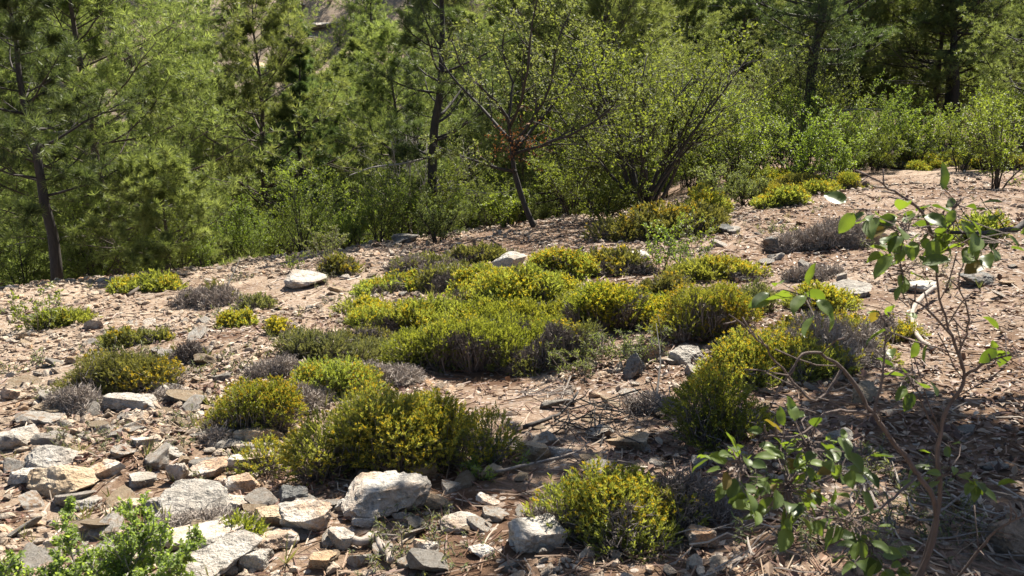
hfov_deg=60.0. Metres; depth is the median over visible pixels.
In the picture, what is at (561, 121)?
pine tree
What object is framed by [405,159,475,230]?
leafy shrub
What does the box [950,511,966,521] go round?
loose stone
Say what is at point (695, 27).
pine tree
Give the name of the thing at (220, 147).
pine tree
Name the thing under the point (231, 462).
limestone rock
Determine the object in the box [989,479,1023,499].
fallen branch
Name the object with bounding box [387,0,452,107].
pine tree
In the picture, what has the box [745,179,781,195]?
cushion shrub
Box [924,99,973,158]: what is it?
leafy shrub
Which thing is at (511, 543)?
limestone rock
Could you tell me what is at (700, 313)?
cushion shrub
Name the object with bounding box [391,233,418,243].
limestone rock
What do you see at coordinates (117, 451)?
loose stone
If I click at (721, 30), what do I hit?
pine tree
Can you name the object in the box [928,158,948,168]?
cushion shrub
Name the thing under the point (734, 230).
loose stone
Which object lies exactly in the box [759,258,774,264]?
loose stone
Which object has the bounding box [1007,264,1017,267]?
loose stone
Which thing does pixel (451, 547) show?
herb plant
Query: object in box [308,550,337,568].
limestone rock
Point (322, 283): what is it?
herb plant
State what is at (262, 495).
loose stone
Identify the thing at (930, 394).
loose stone
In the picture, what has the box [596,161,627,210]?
leafy shrub
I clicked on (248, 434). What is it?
limestone rock
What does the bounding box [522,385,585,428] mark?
fallen branch
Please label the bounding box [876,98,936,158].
leafy shrub
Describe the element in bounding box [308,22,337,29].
boulder
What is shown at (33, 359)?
herb plant
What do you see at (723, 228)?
limestone rock
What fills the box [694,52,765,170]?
leafy shrub
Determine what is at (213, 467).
limestone rock
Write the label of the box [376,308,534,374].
cushion shrub
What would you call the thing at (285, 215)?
leafy shrub
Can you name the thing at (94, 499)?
limestone rock
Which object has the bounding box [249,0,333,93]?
pine tree
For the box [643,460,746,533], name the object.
cushion shrub
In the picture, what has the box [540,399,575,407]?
loose stone
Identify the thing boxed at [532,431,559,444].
loose stone
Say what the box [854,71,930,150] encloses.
leafy shrub
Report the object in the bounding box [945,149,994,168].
cushion shrub
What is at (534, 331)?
cushion shrub
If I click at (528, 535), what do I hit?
limestone rock
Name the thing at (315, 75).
pine tree
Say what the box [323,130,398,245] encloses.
leafy shrub
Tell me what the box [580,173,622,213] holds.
leafy shrub
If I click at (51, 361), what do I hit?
loose stone
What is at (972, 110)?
leafy shrub
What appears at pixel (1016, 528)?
limestone rock
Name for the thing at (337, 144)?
pine tree
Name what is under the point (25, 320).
leafy plant
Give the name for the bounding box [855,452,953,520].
herb plant
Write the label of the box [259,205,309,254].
leafy shrub
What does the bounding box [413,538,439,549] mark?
limestone rock
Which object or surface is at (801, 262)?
loose stone
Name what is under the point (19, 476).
limestone rock
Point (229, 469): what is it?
loose stone
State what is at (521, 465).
fallen branch
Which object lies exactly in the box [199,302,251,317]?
herb plant
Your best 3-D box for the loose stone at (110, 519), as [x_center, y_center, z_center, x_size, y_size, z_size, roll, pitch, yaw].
[-1.778,1.064,3.941,0.226,0.058,0.174,-1,31,34]
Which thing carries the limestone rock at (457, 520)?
on the ground at (258, 282)
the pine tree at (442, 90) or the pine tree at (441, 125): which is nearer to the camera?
the pine tree at (442, 90)
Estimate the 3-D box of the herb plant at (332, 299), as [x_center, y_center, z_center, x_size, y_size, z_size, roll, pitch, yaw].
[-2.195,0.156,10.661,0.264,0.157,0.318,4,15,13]
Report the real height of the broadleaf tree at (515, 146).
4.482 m
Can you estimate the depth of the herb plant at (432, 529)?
3.72 m
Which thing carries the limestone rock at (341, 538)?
on the ground at (258, 282)
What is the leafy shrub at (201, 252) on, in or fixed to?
on the ground at (258, 282)
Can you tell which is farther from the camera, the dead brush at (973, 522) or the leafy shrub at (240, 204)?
the leafy shrub at (240, 204)
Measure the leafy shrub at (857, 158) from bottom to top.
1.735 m
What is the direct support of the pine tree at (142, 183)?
on the ground at (258, 282)
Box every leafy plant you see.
[0,281,64,331]
[280,252,305,269]
[295,221,349,259]
[456,435,530,481]
[546,332,610,377]
[585,324,673,363]
[641,216,684,268]
[660,237,715,265]
[675,206,716,246]
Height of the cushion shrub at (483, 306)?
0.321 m
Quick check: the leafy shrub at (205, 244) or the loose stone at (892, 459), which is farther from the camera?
the leafy shrub at (205, 244)
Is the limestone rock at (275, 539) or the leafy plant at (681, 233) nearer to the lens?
the limestone rock at (275, 539)
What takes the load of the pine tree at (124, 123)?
on the ground at (258, 282)
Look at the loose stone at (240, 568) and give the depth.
3.54 m
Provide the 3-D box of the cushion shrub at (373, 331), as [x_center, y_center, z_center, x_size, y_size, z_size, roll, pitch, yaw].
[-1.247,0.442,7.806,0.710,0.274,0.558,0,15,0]
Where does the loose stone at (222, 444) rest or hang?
on the ground at (258, 282)
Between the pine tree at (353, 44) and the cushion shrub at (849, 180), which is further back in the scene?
the pine tree at (353, 44)
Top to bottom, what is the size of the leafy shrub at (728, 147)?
3.555 m
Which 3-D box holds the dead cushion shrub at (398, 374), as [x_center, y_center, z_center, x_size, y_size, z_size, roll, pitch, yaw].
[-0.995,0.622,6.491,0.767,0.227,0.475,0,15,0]
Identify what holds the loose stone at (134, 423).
on the ground at (258, 282)
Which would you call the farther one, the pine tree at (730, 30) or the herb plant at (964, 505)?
the pine tree at (730, 30)
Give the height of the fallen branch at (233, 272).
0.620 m
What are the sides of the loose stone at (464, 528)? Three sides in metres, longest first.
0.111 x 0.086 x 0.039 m
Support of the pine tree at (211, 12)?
on the ground at (258, 282)
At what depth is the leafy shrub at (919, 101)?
34.35 m
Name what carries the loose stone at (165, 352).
on the ground at (258, 282)
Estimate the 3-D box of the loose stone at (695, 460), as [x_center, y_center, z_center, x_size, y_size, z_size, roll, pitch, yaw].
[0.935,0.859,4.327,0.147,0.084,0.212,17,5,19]
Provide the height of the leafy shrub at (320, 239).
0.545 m
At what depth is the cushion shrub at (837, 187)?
19.03 m
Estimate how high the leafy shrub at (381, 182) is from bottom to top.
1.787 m
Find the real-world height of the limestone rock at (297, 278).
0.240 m
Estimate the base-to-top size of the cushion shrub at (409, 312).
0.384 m
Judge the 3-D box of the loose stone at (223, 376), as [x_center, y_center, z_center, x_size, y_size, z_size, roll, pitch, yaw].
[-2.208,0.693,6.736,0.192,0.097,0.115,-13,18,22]
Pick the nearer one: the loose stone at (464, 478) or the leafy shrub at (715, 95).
the loose stone at (464, 478)
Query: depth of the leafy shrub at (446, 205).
18.26 m
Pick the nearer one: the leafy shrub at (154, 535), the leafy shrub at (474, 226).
the leafy shrub at (154, 535)
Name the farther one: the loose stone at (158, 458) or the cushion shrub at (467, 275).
the cushion shrub at (467, 275)
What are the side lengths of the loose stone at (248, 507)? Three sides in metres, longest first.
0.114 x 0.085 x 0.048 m
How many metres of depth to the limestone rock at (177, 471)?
4.76 m
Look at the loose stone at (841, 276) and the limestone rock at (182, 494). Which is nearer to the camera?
the limestone rock at (182, 494)
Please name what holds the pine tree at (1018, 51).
on the ground at (258, 282)
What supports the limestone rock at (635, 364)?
on the ground at (258, 282)
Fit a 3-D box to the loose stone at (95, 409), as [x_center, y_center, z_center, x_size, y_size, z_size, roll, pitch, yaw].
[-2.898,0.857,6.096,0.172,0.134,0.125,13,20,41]
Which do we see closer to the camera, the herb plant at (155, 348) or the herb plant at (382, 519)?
the herb plant at (382, 519)
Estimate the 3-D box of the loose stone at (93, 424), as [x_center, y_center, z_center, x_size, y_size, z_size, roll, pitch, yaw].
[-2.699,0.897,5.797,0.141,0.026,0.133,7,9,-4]
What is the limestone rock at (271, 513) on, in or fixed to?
on the ground at (258, 282)
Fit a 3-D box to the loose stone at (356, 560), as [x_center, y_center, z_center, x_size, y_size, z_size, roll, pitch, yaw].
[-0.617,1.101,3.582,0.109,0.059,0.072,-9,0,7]
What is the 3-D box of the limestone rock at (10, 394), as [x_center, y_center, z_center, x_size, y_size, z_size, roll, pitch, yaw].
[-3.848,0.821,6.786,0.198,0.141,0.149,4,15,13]
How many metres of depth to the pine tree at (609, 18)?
43.48 m
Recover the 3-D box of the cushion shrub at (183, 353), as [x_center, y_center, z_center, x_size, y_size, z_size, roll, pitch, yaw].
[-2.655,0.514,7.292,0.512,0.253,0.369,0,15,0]
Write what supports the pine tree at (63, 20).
on the ground at (258, 282)
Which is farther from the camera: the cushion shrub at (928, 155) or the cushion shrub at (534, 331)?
the cushion shrub at (928, 155)
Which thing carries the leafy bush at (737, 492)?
on the ground at (258, 282)
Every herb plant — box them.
[0,347,54,374]
[32,383,46,399]
[46,420,111,448]
[78,336,149,359]
[87,420,129,439]
[89,432,133,455]
[131,344,169,355]
[155,432,195,447]
[157,405,212,428]
[158,360,205,379]
[188,447,272,479]
[198,363,243,380]
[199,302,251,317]
[199,344,272,368]
[225,271,253,281]
[304,265,345,276]
[305,275,333,288]
[321,295,341,303]
[349,532,409,575]
[366,509,448,575]
[369,506,451,561]
[376,503,399,522]
[408,501,454,530]
[443,531,501,571]
[731,503,836,560]
[745,465,818,507]
[757,223,794,233]
[766,220,798,231]
[796,502,925,573]
[817,445,889,473]
[827,487,945,560]
[829,433,948,482]
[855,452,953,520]
[861,236,883,249]
[898,487,981,542]
[913,489,1008,540]
[914,254,953,271]
[915,520,986,564]
[922,276,955,292]
[933,230,978,244]
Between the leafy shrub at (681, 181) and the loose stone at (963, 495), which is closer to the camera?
the loose stone at (963, 495)
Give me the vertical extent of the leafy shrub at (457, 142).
5.332 m
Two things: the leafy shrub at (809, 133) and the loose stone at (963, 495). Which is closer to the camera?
the loose stone at (963, 495)
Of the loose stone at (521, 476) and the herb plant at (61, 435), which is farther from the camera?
the herb plant at (61, 435)
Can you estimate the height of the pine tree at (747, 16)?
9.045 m
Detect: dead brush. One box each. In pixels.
[508,375,595,400]
[546,382,662,448]
[669,507,830,575]
[832,462,936,535]
[911,492,1023,568]
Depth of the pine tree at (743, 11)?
42.91 m
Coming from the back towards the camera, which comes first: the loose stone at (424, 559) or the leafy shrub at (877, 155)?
the leafy shrub at (877, 155)
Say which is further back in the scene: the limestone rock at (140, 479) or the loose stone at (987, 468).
the limestone rock at (140, 479)
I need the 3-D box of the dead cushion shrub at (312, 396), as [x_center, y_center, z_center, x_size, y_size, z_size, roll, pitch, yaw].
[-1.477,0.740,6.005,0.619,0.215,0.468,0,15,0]
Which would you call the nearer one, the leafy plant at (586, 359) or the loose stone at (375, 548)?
the loose stone at (375, 548)
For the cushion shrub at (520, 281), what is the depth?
9.17 m
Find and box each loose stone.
[3,457,25,473]
[7,375,41,387]
[7,516,42,537]
[12,542,52,575]
[14,411,47,424]
[15,334,24,339]
[17,339,33,344]
[18,490,44,509]
[30,432,67,444]
[32,401,62,411]
[33,372,43,376]
[38,390,52,400]
[38,410,65,424]
[44,357,63,364]
[54,490,96,505]
[57,419,71,428]
[64,356,83,362]
[69,518,91,528]
[77,518,108,529]
[78,401,102,416]
[83,320,103,328]
[83,511,123,539]
[84,338,97,345]
[88,420,110,428]
[93,424,110,432]
[94,536,118,561]
[103,485,136,508]
[109,426,147,436]
[110,444,135,457]
[117,412,134,419]
[123,418,143,426]
[126,318,137,326]
[143,318,155,325]
[144,442,169,470]
[145,381,180,391]
[150,347,163,352]
[156,407,173,417]
[157,349,171,355]
[164,416,182,425]
[166,389,207,402]
[175,419,187,425]
[177,446,184,451]
[177,455,189,463]
[182,394,205,406]
[183,402,199,410]
[187,325,206,340]
[188,457,215,468]
[189,431,205,439]
[190,376,200,381]
[191,519,209,525]
[193,353,217,363]
[196,316,209,322]
[205,345,213,352]
[211,372,232,380]
[214,436,243,449]
[223,454,233,471]
[237,560,243,570]
[240,440,283,448]
[242,503,266,515]
[244,487,277,505]
[293,527,317,540]
[295,493,317,499]
[322,529,332,547]
[323,499,339,506]
[327,286,346,292]
[330,549,339,561]
[339,274,350,279]
[346,554,371,566]
[357,469,369,474]
[367,272,377,276]
[372,520,384,533]
[372,541,394,557]
[392,512,406,522]
[396,529,415,542]
[397,555,408,569]
[399,291,407,295]
[404,526,426,535]
[406,548,448,571]
[407,514,423,527]
[441,479,461,494]
[454,470,476,488]
[460,525,472,532]
[467,516,491,531]
[482,506,509,521]
[498,559,520,571]
[514,472,528,480]
[515,504,525,517]
[531,424,545,429]
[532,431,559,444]
[535,546,553,553]
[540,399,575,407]
[579,452,602,461]
[581,412,595,422]
[582,458,610,473]
[585,423,613,438]
[600,395,621,407]
[618,388,637,395]
[641,444,652,452]
[649,458,669,467]
[654,410,668,417]
[656,356,676,364]
[684,363,697,376]
[691,455,716,470]
[711,239,726,246]
[727,226,740,233]
[755,400,772,407]
[758,388,773,393]
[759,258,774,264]
[771,252,784,260]
[772,462,783,468]
[798,259,810,266]
[803,382,821,390]
[826,427,853,440]
[836,273,846,280]
[839,464,868,480]
[878,517,896,525]
[881,454,895,463]
[882,409,893,414]
[887,499,901,510]
[891,543,905,559]
[906,462,925,471]
[909,232,921,237]
[913,391,938,397]
[924,506,944,521]
[934,272,945,276]
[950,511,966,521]
[957,424,974,435]
[961,493,981,504]
[980,466,993,470]
[985,461,1008,469]
[991,289,1008,297]
[998,280,1015,284]
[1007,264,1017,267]
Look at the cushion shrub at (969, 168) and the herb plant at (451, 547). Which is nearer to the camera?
the herb plant at (451, 547)
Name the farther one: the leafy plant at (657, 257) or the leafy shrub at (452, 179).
the leafy shrub at (452, 179)
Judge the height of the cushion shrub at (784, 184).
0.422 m
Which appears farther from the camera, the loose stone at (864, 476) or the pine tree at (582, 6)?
the pine tree at (582, 6)
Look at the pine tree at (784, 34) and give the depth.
38.75 m
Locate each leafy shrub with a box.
[0,211,74,284]
[0,490,206,575]
[43,201,144,277]
[133,199,218,268]
[174,216,237,266]
[181,233,216,268]
[195,190,271,262]
[198,238,236,266]
[209,209,284,261]
[227,218,293,257]
[229,208,279,257]
[249,156,348,251]
[250,190,322,254]
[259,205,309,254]
[288,204,332,250]
[301,162,379,251]
[309,230,335,250]
[314,207,371,248]
[316,31,336,57]
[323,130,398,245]
[326,14,349,46]
[336,197,374,244]
[340,9,357,36]
[342,154,415,241]
[351,184,406,243]
[356,191,440,239]
[358,162,433,235]
[377,178,439,233]
[397,194,458,234]
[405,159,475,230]
[412,192,472,242]
[426,94,516,229]
[440,182,511,228]
[450,183,489,228]
[455,168,516,225]
[480,185,532,226]
[482,187,519,225]
[487,166,575,220]
[501,0,808,213]
[509,181,543,223]
[518,116,594,219]
[526,107,632,218]
[529,202,555,219]
[555,162,656,218]
[569,158,615,214]
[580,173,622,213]
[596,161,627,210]
[604,168,638,206]
[621,115,675,184]
[638,139,689,198]
[649,33,741,187]
[652,73,759,191]
[671,124,718,195]
[687,159,754,202]
[688,36,753,182]
[690,52,778,187]
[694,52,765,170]
[695,86,794,180]
[714,85,790,170]
[724,170,772,206]
[738,58,804,138]
[743,115,819,171]
[744,96,798,169]
[746,0,865,159]
[752,24,807,124]
[757,84,838,170]
[761,80,819,135]
[778,96,850,176]
[785,70,877,159]
[798,111,880,172]
[805,131,867,182]
[816,81,869,129]
[831,123,879,172]
[834,106,880,152]
[846,92,914,166]
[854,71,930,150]
[860,118,916,172]
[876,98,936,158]
[882,102,960,160]
[888,76,963,137]
[897,39,947,114]
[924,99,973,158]
[931,106,1004,171]
[938,81,995,139]
[940,69,991,109]
[947,79,1023,169]
[948,91,1023,188]
[957,24,995,82]
[971,73,1016,108]
[971,81,1023,117]
[987,88,1023,148]
[1001,49,1023,107]
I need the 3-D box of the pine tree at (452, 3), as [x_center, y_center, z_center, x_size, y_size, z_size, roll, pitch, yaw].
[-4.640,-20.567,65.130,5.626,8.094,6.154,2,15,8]
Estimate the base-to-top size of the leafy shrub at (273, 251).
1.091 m
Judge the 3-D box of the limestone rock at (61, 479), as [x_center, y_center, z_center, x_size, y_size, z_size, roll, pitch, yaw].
[-2.413,1.032,4.774,0.368,0.195,0.287,5,16,19]
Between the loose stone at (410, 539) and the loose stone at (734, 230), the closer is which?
the loose stone at (410, 539)
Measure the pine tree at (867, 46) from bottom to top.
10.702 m
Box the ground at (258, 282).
[0,0,1023,575]
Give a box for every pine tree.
[0,0,150,280]
[0,0,324,277]
[0,51,164,282]
[0,60,84,286]
[0,63,110,279]
[1,72,207,285]
[28,138,138,277]
[33,0,116,70]
[48,1,86,42]
[62,137,267,273]
[75,14,313,274]
[96,25,145,112]
[96,71,220,271]
[96,120,134,270]
[112,100,151,127]
[116,86,249,271]
[124,0,385,267]
[125,0,186,35]
[141,88,273,265]
[172,0,239,74]
[190,65,316,254]
[198,45,223,91]
[225,55,352,218]
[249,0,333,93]
[251,74,390,250]
[252,17,349,253]
[253,31,407,220]
[254,73,354,241]
[268,58,446,242]
[303,5,505,239]
[322,0,397,49]
[324,58,381,130]
[340,0,392,68]
[344,0,529,218]
[352,118,454,239]
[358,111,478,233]
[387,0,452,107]
[395,57,453,138]
[398,52,526,224]
[415,9,575,225]
[422,51,516,221]
[424,0,474,28]
[428,0,485,50]
[430,0,719,212]
[440,0,634,231]
[455,125,491,224]
[465,0,526,65]
[496,0,622,214]
[515,48,625,212]
[541,0,627,81]
[595,0,714,191]
[597,2,727,130]
[605,0,752,104]
[626,0,760,162]
[637,30,678,114]
[645,0,733,144]
[673,33,723,118]
[679,8,764,77]
[685,0,808,110]
[691,0,777,94]
[719,2,787,88]
[730,0,876,112]
[737,0,903,162]
[748,0,931,120]
[748,1,778,68]
[750,0,805,85]
[782,0,938,131]
[801,2,880,121]
[833,0,980,122]
[852,0,1023,141]
[856,0,1023,143]
[857,3,946,120]
[863,0,1023,145]
[953,0,1023,147]
[958,1,1023,88]
[986,2,1023,105]
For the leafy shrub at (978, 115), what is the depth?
22.04 m
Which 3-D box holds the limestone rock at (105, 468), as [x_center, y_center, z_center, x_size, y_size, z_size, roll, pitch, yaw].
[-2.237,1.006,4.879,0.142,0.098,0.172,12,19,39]
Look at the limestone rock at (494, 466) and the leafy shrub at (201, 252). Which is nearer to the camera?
the limestone rock at (494, 466)
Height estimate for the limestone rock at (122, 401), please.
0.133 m
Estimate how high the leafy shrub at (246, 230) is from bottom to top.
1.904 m
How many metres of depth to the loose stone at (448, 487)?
4.23 m
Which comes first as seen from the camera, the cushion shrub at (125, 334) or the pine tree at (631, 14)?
the cushion shrub at (125, 334)
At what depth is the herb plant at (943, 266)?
9.15 m
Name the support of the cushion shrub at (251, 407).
on the ground at (258, 282)
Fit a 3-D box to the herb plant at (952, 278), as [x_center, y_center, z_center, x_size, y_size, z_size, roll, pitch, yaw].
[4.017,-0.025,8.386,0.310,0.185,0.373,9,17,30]
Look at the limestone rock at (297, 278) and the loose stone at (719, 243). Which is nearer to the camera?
the limestone rock at (297, 278)
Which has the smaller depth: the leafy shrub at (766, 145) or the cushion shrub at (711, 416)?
the cushion shrub at (711, 416)
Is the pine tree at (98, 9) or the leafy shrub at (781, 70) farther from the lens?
the leafy shrub at (781, 70)
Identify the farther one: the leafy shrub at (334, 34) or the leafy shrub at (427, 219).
the leafy shrub at (334, 34)
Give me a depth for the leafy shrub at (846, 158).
20.37 m
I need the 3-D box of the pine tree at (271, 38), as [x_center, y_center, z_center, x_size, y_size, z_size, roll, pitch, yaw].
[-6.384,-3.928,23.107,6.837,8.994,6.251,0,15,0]
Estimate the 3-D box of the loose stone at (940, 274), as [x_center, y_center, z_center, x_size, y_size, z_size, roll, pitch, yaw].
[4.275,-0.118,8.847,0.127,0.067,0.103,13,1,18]
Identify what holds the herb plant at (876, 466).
on the ground at (258, 282)
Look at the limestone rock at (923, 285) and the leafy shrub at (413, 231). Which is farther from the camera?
the leafy shrub at (413, 231)
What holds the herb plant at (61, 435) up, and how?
on the ground at (258, 282)
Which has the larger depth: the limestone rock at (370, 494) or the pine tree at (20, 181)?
the pine tree at (20, 181)
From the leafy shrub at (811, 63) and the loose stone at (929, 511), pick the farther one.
the leafy shrub at (811, 63)
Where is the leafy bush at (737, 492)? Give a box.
[692,161,1023,575]
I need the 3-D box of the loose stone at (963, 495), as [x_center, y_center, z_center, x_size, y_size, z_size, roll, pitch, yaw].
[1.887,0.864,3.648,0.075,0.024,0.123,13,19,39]
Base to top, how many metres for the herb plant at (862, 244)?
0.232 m
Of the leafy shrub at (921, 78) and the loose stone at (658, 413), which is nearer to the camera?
the loose stone at (658, 413)
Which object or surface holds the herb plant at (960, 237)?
on the ground at (258, 282)
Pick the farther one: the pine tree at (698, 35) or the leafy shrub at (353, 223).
the pine tree at (698, 35)
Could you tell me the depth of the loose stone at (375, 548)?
3.63 m
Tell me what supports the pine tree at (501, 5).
on the ground at (258, 282)
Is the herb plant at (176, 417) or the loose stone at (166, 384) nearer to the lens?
the herb plant at (176, 417)
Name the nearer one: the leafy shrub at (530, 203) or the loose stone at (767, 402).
the loose stone at (767, 402)
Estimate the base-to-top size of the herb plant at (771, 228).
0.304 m
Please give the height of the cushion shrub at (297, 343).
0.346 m
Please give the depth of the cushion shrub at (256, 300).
10.71 m
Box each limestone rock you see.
[0,388,20,399]
[0,424,39,450]
[7,467,35,485]
[24,445,82,467]
[26,465,99,498]
[75,495,102,510]
[90,458,125,478]
[102,392,156,410]
[112,498,142,515]
[129,471,156,487]
[132,437,158,447]
[145,497,158,514]
[154,478,235,516]
[163,518,244,550]
[165,463,188,480]
[165,529,262,575]
[169,445,184,458]
[187,456,227,478]
[214,475,228,484]
[224,472,259,493]
[227,450,274,473]
[228,494,249,510]
[232,426,284,441]
[239,548,273,570]
[252,505,280,526]
[257,527,299,549]
[278,484,308,502]
[278,499,331,531]
[284,269,326,288]
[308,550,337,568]
[327,526,354,550]
[331,498,343,510]
[341,470,431,520]
[351,517,374,527]
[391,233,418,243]
[406,460,437,478]
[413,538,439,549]
[424,493,449,508]
[438,511,476,533]
[468,543,494,557]
[476,492,499,505]
[480,463,503,478]
[491,251,525,268]
[494,438,516,453]
[508,513,567,553]
[509,540,515,550]
[518,441,551,460]
[548,446,571,459]
[605,431,648,450]
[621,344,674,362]
[621,353,645,378]
[625,250,649,259]
[669,344,704,364]
[684,524,720,548]
[715,224,733,232]
[763,234,783,250]
[829,279,872,296]
[852,380,877,403]
[873,232,887,243]
[908,280,935,292]
[960,271,995,285]
[984,517,1023,560]
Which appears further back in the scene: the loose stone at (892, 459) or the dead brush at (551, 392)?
the dead brush at (551, 392)
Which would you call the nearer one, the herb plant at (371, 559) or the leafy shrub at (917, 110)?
the herb plant at (371, 559)
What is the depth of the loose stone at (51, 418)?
5.95 m
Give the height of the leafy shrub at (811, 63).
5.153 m
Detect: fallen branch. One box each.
[126,273,187,295]
[226,258,240,284]
[351,531,402,562]
[496,439,589,472]
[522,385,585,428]
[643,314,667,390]
[910,284,936,350]
[951,494,1008,514]
[960,512,1016,558]
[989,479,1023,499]
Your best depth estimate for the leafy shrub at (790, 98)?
32.88 m
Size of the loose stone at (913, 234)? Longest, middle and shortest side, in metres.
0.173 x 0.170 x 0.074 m
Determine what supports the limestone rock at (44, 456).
on the ground at (258, 282)
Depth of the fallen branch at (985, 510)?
3.50 m
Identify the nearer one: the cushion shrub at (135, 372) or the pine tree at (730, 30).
the cushion shrub at (135, 372)
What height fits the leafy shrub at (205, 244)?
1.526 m
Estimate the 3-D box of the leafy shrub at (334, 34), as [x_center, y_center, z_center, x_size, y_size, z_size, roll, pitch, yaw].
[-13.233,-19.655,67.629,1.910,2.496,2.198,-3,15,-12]
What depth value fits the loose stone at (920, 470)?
3.97 m
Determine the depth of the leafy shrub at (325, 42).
66.29 m
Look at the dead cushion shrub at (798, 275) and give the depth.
9.32 m
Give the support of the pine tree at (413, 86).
on the ground at (258, 282)
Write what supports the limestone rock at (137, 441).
on the ground at (258, 282)
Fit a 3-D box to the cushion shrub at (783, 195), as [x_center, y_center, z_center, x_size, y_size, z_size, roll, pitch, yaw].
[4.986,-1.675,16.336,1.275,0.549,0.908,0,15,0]
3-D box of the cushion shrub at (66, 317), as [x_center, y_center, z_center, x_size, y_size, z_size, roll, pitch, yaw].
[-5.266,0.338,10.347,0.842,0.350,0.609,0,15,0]
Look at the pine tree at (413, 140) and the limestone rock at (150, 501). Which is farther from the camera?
the pine tree at (413, 140)
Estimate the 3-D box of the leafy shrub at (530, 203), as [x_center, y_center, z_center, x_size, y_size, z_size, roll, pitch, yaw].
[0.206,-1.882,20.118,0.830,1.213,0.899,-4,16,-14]
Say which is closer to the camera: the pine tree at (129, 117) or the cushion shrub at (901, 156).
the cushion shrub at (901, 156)
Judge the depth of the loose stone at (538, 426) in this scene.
5.18 m
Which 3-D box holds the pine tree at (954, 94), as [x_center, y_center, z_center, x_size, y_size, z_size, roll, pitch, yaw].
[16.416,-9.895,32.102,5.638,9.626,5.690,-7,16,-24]
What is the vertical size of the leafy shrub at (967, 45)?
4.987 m
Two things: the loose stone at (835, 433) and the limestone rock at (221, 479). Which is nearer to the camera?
the loose stone at (835, 433)
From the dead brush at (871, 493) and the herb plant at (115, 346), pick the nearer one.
the dead brush at (871, 493)
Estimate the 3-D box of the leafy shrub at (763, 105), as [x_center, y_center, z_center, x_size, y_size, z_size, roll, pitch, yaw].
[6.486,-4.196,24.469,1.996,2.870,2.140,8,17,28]
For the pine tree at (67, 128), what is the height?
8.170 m
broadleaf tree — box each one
[401,0,643,227]
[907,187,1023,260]
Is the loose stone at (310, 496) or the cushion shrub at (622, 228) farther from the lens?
the cushion shrub at (622, 228)
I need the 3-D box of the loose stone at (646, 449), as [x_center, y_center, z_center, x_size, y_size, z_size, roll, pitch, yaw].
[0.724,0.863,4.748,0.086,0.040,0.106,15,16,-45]
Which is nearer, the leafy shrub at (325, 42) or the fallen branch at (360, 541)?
the fallen branch at (360, 541)
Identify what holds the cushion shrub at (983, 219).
on the ground at (258, 282)
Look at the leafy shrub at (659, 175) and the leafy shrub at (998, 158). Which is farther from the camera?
the leafy shrub at (659, 175)
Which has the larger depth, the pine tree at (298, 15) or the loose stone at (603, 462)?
the pine tree at (298, 15)
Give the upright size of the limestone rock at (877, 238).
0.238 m
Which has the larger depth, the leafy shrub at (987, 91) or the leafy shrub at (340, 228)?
the leafy shrub at (987, 91)
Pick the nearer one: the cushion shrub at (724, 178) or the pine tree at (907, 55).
the cushion shrub at (724, 178)
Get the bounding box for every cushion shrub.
[27,305,102,329]
[39,380,106,416]
[45,346,188,395]
[94,324,147,350]
[104,267,189,293]
[132,324,176,344]
[151,382,187,401]
[156,496,251,529]
[158,338,217,364]
[168,276,243,310]
[192,374,309,439]
[196,420,233,447]
[213,306,259,327]
[219,507,272,535]
[228,291,278,310]
[231,378,525,486]
[235,352,302,379]
[259,378,340,416]
[261,315,297,334]
[269,323,391,363]
[287,351,388,400]
[315,250,365,274]
[330,291,392,313]
[337,321,398,344]
[343,292,469,330]
[348,266,426,297]
[349,358,426,387]
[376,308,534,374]
[380,250,458,274]
[412,259,484,293]
[437,239,521,263]
[442,258,583,305]
[442,293,540,324]
[445,258,498,290]
[496,308,567,349]
[501,315,608,377]
[506,296,563,325]
[518,454,713,563]
[523,245,601,279]
[550,280,591,307]
[557,275,679,333]
[580,199,733,241]
[582,242,660,276]
[620,386,692,417]
[631,268,692,296]
[643,280,766,343]
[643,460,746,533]
[658,354,778,454]
[660,251,773,282]
[672,181,734,214]
[691,325,864,389]
[722,166,756,187]
[736,276,785,315]
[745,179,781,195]
[748,165,795,181]
[749,183,813,209]
[757,216,886,253]
[763,305,904,376]
[774,181,794,186]
[775,171,823,186]
[778,261,845,282]
[778,277,866,312]
[792,177,836,194]
[828,179,844,191]
[836,171,864,189]
[857,313,930,344]
[860,181,871,187]
[874,157,906,168]
[894,150,924,163]
[905,159,934,170]
[922,150,939,162]
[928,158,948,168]
[939,150,963,163]
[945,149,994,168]
[947,208,1014,240]
[957,165,974,169]
[979,151,1023,169]
[1011,147,1023,153]
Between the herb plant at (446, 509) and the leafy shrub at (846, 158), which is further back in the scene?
the leafy shrub at (846, 158)
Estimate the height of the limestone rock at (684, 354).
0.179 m
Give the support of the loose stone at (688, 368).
on the ground at (258, 282)
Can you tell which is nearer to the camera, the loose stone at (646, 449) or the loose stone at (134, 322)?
the loose stone at (646, 449)
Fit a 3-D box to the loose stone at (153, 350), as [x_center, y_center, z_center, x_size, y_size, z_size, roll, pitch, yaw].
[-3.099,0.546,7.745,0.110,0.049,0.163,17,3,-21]
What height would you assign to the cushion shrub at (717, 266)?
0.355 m
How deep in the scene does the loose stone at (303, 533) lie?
3.81 m
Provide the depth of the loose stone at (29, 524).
4.13 m

